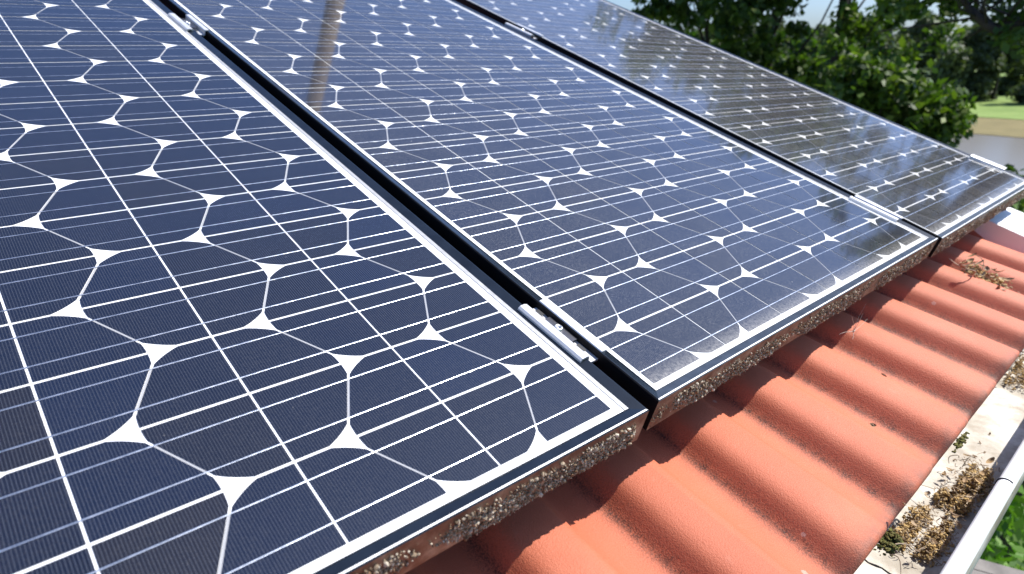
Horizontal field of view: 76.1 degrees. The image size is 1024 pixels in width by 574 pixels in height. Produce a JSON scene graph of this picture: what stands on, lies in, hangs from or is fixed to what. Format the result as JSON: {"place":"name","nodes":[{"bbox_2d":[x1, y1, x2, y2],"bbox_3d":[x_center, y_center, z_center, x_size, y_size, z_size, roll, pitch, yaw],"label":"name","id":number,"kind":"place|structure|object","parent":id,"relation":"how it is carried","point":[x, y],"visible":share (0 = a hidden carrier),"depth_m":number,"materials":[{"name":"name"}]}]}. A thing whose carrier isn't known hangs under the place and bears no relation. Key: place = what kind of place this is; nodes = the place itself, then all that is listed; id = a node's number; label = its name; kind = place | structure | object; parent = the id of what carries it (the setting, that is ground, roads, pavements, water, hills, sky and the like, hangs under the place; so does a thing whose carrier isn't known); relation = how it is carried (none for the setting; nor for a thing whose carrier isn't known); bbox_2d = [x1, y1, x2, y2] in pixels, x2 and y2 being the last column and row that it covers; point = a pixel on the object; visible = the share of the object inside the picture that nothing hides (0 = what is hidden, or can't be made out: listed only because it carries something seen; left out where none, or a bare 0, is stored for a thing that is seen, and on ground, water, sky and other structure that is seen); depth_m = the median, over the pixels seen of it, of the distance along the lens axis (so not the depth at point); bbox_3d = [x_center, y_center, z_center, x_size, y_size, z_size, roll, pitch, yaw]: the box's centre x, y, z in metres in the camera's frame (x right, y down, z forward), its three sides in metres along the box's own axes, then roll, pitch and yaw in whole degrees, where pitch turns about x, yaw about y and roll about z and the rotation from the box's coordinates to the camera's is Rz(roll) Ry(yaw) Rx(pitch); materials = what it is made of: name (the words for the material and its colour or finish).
{"place":"outdoors","nodes":[
{"label":"outdoors","id":0,"kind":"place"},
{"bbox_2d":[606,0,1020,48],"label":"sky","id":1,"kind":"structure","parent":0,"point":[815,10],"materials":[{"name":"white"}]},
{"bbox_2d":[934,57,1023,568],"bbox_3d":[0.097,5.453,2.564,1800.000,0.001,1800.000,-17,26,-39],"label":"ground","id":2,"kind":"structure","parent":0,"point":[1019,559],"depth_m":8.47,"materials":[{"name":"green plant"}]},
{"bbox_2d":[405,207,1023,573],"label":"tiled house","id":3,"kind":"structure","parent":2,"relation":"on","point":[787,458],"depth_m":0.84,"materials":[{"name":"tile"}]},
{"bbox_2d":[843,306,864,336],"bbox_3d":[0.560,0.051,1.059,0.117,0.054,0.012,-17,26,-39],"label":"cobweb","id":4,"kind":"object","parent":3,"relation":"attached to","point":[853,330],"visible":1,"depth_m":1.06},
{"bbox_2d":[873,528,918,573],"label":"moss tuft","id":5,"kind":"object","parent":3,"relation":"attached to","point":[890,541],"visible":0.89,"depth_m":0.74,"materials":[{"name":"green plant"}]},
{"bbox_2d":[892,491,966,566],"bbox_3d":[0.597,0.351,0.937,0.139,0.049,0.083,-17,26,-39],"label":"moss heap","id":6,"kind":"object","parent":3,"relation":"on","point":[934,543],"visible":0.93,"depth_m":0.93,"materials":[{"name":"brown plant"}]},
{"bbox_2d":[951,431,969,452],"bbox_3d":[0.642,0.220,0.936,0.076,0.008,0.013,-17,26,-39],"label":"moss tuft","id":7,"kind":"object","parent":3,"relation":"attached to","point":[961,439],"visible":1,"depth_m":0.93,"materials":[{"name":"green plant"}]},
{"bbox_2d":[922,452,1001,517],"bbox_3d":[0.715,0.302,1.036,0.164,0.058,0.080,-14,24,-33],"label":"moss heap","id":8,"kind":"object","parent":3,"relation":"on","point":[972,480],"visible":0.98,"depth_m":1.02,"materials":[{"name":"brown plant"}]},
{"bbox_2d":[949,253,1013,289],"bbox_3d":[1.008,-0.027,1.408,0.120,0.065,0.124,5,20,13],"label":"leaf pile","id":9,"kind":"object","parent":3,"relation":"on","point":[976,270],"visible":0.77,"depth_m":1.41,"materials":[{"name":"brown plant"}]},
{"bbox_2d":[1003,351,1023,390],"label":"moss heap","id":10,"kind":"object","parent":3,"relation":"on","point":[1019,364],"visible":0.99,"depth_m":1.39,"materials":[{"name":"brown plant"}]},
{"bbox_2d":[631,0,808,77],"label":"broadleaf tree","id":11,"kind":"object","parent":2,"relation":"on","point":[734,15],"visible":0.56,"depth_m":10.13,"materials":[{"name":"green plant"}]},
{"bbox_2d":[685,31,786,57],"bbox_3d":[5.110,-3.548,18.119,5.646,6.781,6.872,1,20,3],"label":"broadleaf tree","id":12,"kind":"object","parent":2,"relation":"on","point":[693,33],"depth_m":17.68,"materials":[{"name":"green plant"}]},
{"bbox_2d":[693,0,832,69],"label":"broadleaf tree","id":13,"kind":"object","parent":2,"relation":"on","point":[792,28],"visible":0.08,"depth_m":11.16,"materials":[{"name":"green plant"}]},
{"bbox_2d":[769,23,895,79],"bbox_3d":[7.046,-3.352,17.083,5.747,7.112,6.299,-17,26,-39],"label":"broadleaf tree","id":14,"kind":"object","parent":2,"relation":"on","point":[798,45],"visible":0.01,"depth_m":16.81,"materials":[{"name":"green plant"}]},
{"bbox_2d":[774,0,965,133],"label":"broadleaf tree","id":15,"kind":"object","parent":2,"relation":"on","point":[854,19],"visible":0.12,"depth_m":9.46,"materials":[{"name":"green plant"}]},
{"bbox_2d":[799,31,979,147],"bbox_3d":[4.470,-0.164,9.237,2.264,6.439,2.325,-4,20,-11],"label":"broadleaf tree","id":16,"kind":"object","parent":2,"relation":"on","point":[888,88],"visible":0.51,"depth_m":7.77,"materials":[{"name":"green plant"}]},
{"bbox_2d":[875,0,1023,558],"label":"overhanging tree","id":17,"kind":"object","parent":2,"relation":"on","point":[1010,24],"visible":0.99,"depth_m":5.42,"materials":[{"name":"green plant"}]},
{"bbox_2d":[971,559,1023,573],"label":"wooden fence","id":18,"kind":"object","parent":2,"relation":"on","point":[984,567],"depth_m":2.25,"materials":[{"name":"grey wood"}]},
{"bbox_2d":[980,484,1023,570],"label":"shrub","id":19,"kind":"object","parent":2,"relation":"on","point":[1012,531],"visible":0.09,"depth_m":3.18,"materials":[{"name":"green plant"}]},
{"bbox_2d":[986,492,1023,567],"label":"shrub","id":20,"kind":"object","parent":2,"relation":"on","point":[997,534],"visible":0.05,"depth_m":4.41,"materials":[{"name":"green plant"}]},
{"bbox_2d":[1004,163,1023,212],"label":"shrub","id":21,"kind":"object","parent":2,"relation":"on","point":[1011,168],"depth_m":7.71,"materials":[{"name":"green plant"}]},
{"bbox_2d":[952,134,1023,174],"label":"water","id":22,"kind":"structure","parent":0,"point":[1002,150],"depth_m":42.55,"materials":[{"name":"grey liquid"}]},
{"bbox_2d":[964,71,1023,119],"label":"meadow","id":23,"kind":"structure","parent":0,"point":[1001,106],"depth_m":71.16,"materials":[{"name":"green plant"}]},
{"bbox_2d":[663,17,685,33],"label":"tree","id":24,"kind":"object","parent":23,"relation":"on","point":[671,24],"visible":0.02,"depth_m":106.69,"materials":[{"name":"green plant"}]},
{"bbox_2d":[690,28,704,36],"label":"tree","id":25,"kind":"object","parent":23,"relation":"on","point":[703,32],"visible":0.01,"depth_m":98.63,"materials":[{"name":"green plant"}]},
{"bbox_2d":[704,33,714,43],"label":"tree","id":26,"kind":"object","parent":23,"relation":"on","point":[712,36],"visible":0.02,"depth_m":92.68,"materials":[{"name":"green plant"}]},
{"bbox_2d":[738,21,758,40],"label":"tree","id":27,"kind":"object","parent":23,"relation":"on","point":[739,36],"depth_m":102.60,"materials":[{"name":"green plant"}]},
{"bbox_2d":[752,16,791,37],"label":"tree","id":28,"kind":"object","parent":23,"relation":"on","point":[781,27],"visible":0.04,"depth_m":93.40,"materials":[{"name":"green plant"}]},
{"bbox_2d":[777,30,795,54],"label":"tree","id":29,"kind":"object","parent":23,"relation":"on","point":[788,42],"visible":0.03,"depth_m":86.68,"materials":[{"name":"green plant"}]},
{"bbox_2d":[806,23,830,60],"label":"tree","id":30,"kind":"object","parent":23,"relation":"on","point":[821,29],"visible":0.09,"depth_m":93.04,"materials":[{"name":"green plant"}]},
{"bbox_2d":[817,15,891,57],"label":"tree","id":31,"kind":"object","parent":23,"relation":"on","point":[877,34],"visible":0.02,"depth_m":83.69,"materials":[{"name":"green plant"}]},
{"bbox_2d":[873,33,911,62],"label":"tree","id":32,"kind":"object","parent":23,"relation":"on","point":[889,44],"visible":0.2,"depth_m":80.91,"materials":[{"name":"green plant"}]},
{"bbox_2d":[901,26,924,75],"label":"tree","id":33,"kind":"object","parent":23,"relation":"on","point":[908,33],"visible":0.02,"depth_m":94.12,"materials":[{"name":"green plant"}]},
{"bbox_2d":[908,9,951,74],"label":"tree","id":34,"kind":"object","parent":23,"relation":"on","point":[928,18],"visible":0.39,"depth_m":82.07,"materials":[{"name":"green plant"}]},
{"bbox_2d":[923,41,973,89],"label":"tree","id":35,"kind":"object","parent":23,"relation":"on","point":[954,64],"visible":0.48,"depth_m":78.08,"materials":[{"name":"green plant"}]},
{"bbox_2d":[944,26,980,98],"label":"tree","id":36,"kind":"object","parent":23,"relation":"on","point":[971,73],"visible":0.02,"depth_m":84.23,"materials":[{"name":"green plant"}]},
{"bbox_2d":[957,21,1007,101],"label":"tree","id":37,"kind":"object","parent":23,"relation":"on","point":[989,63],"visible":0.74,"depth_m":79.48,"materials":[{"name":"green plant"}]},
{"bbox_2d":[980,40,1023,99],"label":"tree","id":38,"kind":"object","parent":23,"relation":"on","point":[1011,62],"visible":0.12,"depth_m":80.80,"materials":[{"name":"green plant"}]},
{"bbox_2d":[996,64,1023,95],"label":"tree","id":39,"kind":"object","parent":23,"relation":"on","point":[1013,78],"visible":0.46,"depth_m":91.31,"materials":[{"name":"green plant"}]},
{"bbox_2d":[1005,83,1023,102],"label":"tree","id":40,"kind":"object","parent":23,"relation":"on","point":[1018,90],"visible":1,"depth_m":78.19,"materials":[{"name":"green plant"}]},
{"bbox_2d":[967,117,1023,137],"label":"mud bank","id":41,"kind":"structure","parent":0,"point":[1000,127],"depth_m":53.93,"materials":[{"name":"beige soil"}]},
{"bbox_3d":[0.224,0.050,0.929,2.831,0.070,0.051,-17,26,-39],"label":"rail","id":42,"kind":"object","parent":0,"visible":0},
{"bbox_2d":[0,0,648,573],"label":"solar panel","id":43,"kind":"object","parent":42,"relation":"attached to","point":[248,324],"visible":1,"depth_m":0.63,"materials":[{"name":"blue glass"}]},
{"bbox_2d":[168,13,208,35],"bbox_3d":[-0.684,-0.555,1.383,0.046,0.014,0.112,-17,43,-39],"label":"mounting clamp","id":44,"kind":"object","parent":43,"relation":"attached to","point":[190,22],"visible":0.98,"depth_m":1.38,"materials":[{"name":"white metal"}]},
{"bbox_2d":[159,0,937,429],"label":"solar panel","id":45,"kind":"object","parent":42,"relation":"attached to","point":[671,260],"visible":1,"depth_m":1.11,"materials":[{"name":"blue glass"}]},
{"bbox_2d":[518,299,606,362],"bbox_3d":[0.054,0.050,0.734,0.043,0.014,0.103,-17,43,-39],"label":"mounting clamp","id":46,"kind":"object","parent":42,"relation":"attached to","point":[559,334],"visible":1,"depth_m":0.73,"materials":[{"name":"white metal"}]},
{"bbox_2d":[454,0,1023,257],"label":"solar panel","id":47,"kind":"object","parent":42,"relation":"attached to","point":[946,195],"visible":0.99,"depth_m":1.78,"materials":[{"name":"blue glass"}]},
{"bbox_2d":[505,23,543,39],"bbox_3d":[0.036,-0.783,2.002,0.055,0.014,0.122,-17,43,-39],"label":"mounting clamp","id":48,"kind":"object","parent":47,"relation":"attached to","point":[522,31],"visible":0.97,"depth_m":1.99,"materials":[{"name":"white metal"}]},
{"bbox_2d":[969,154,1006,170],"bbox_3d":[1.306,-0.325,1.809,0.042,0.050,0.089,-17,43,-39],"label":"mounting clamp","id":49,"kind":"object","parent":47,"relation":"attached to","point":[986,161],"visible":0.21,"depth_m":1.79,"materials":[{"name":"white metal"}]},
{"bbox_2d":[848,195,903,221],"bbox_3d":[0.715,-0.153,1.291,0.036,0.014,0.098,-17,43,-39],"label":"mounting clamp","id":50,"kind":"object","parent":42,"relation":"attached to","point":[875,208],"visible":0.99,"depth_m":1.28,"materials":[{"name":"white metal"}]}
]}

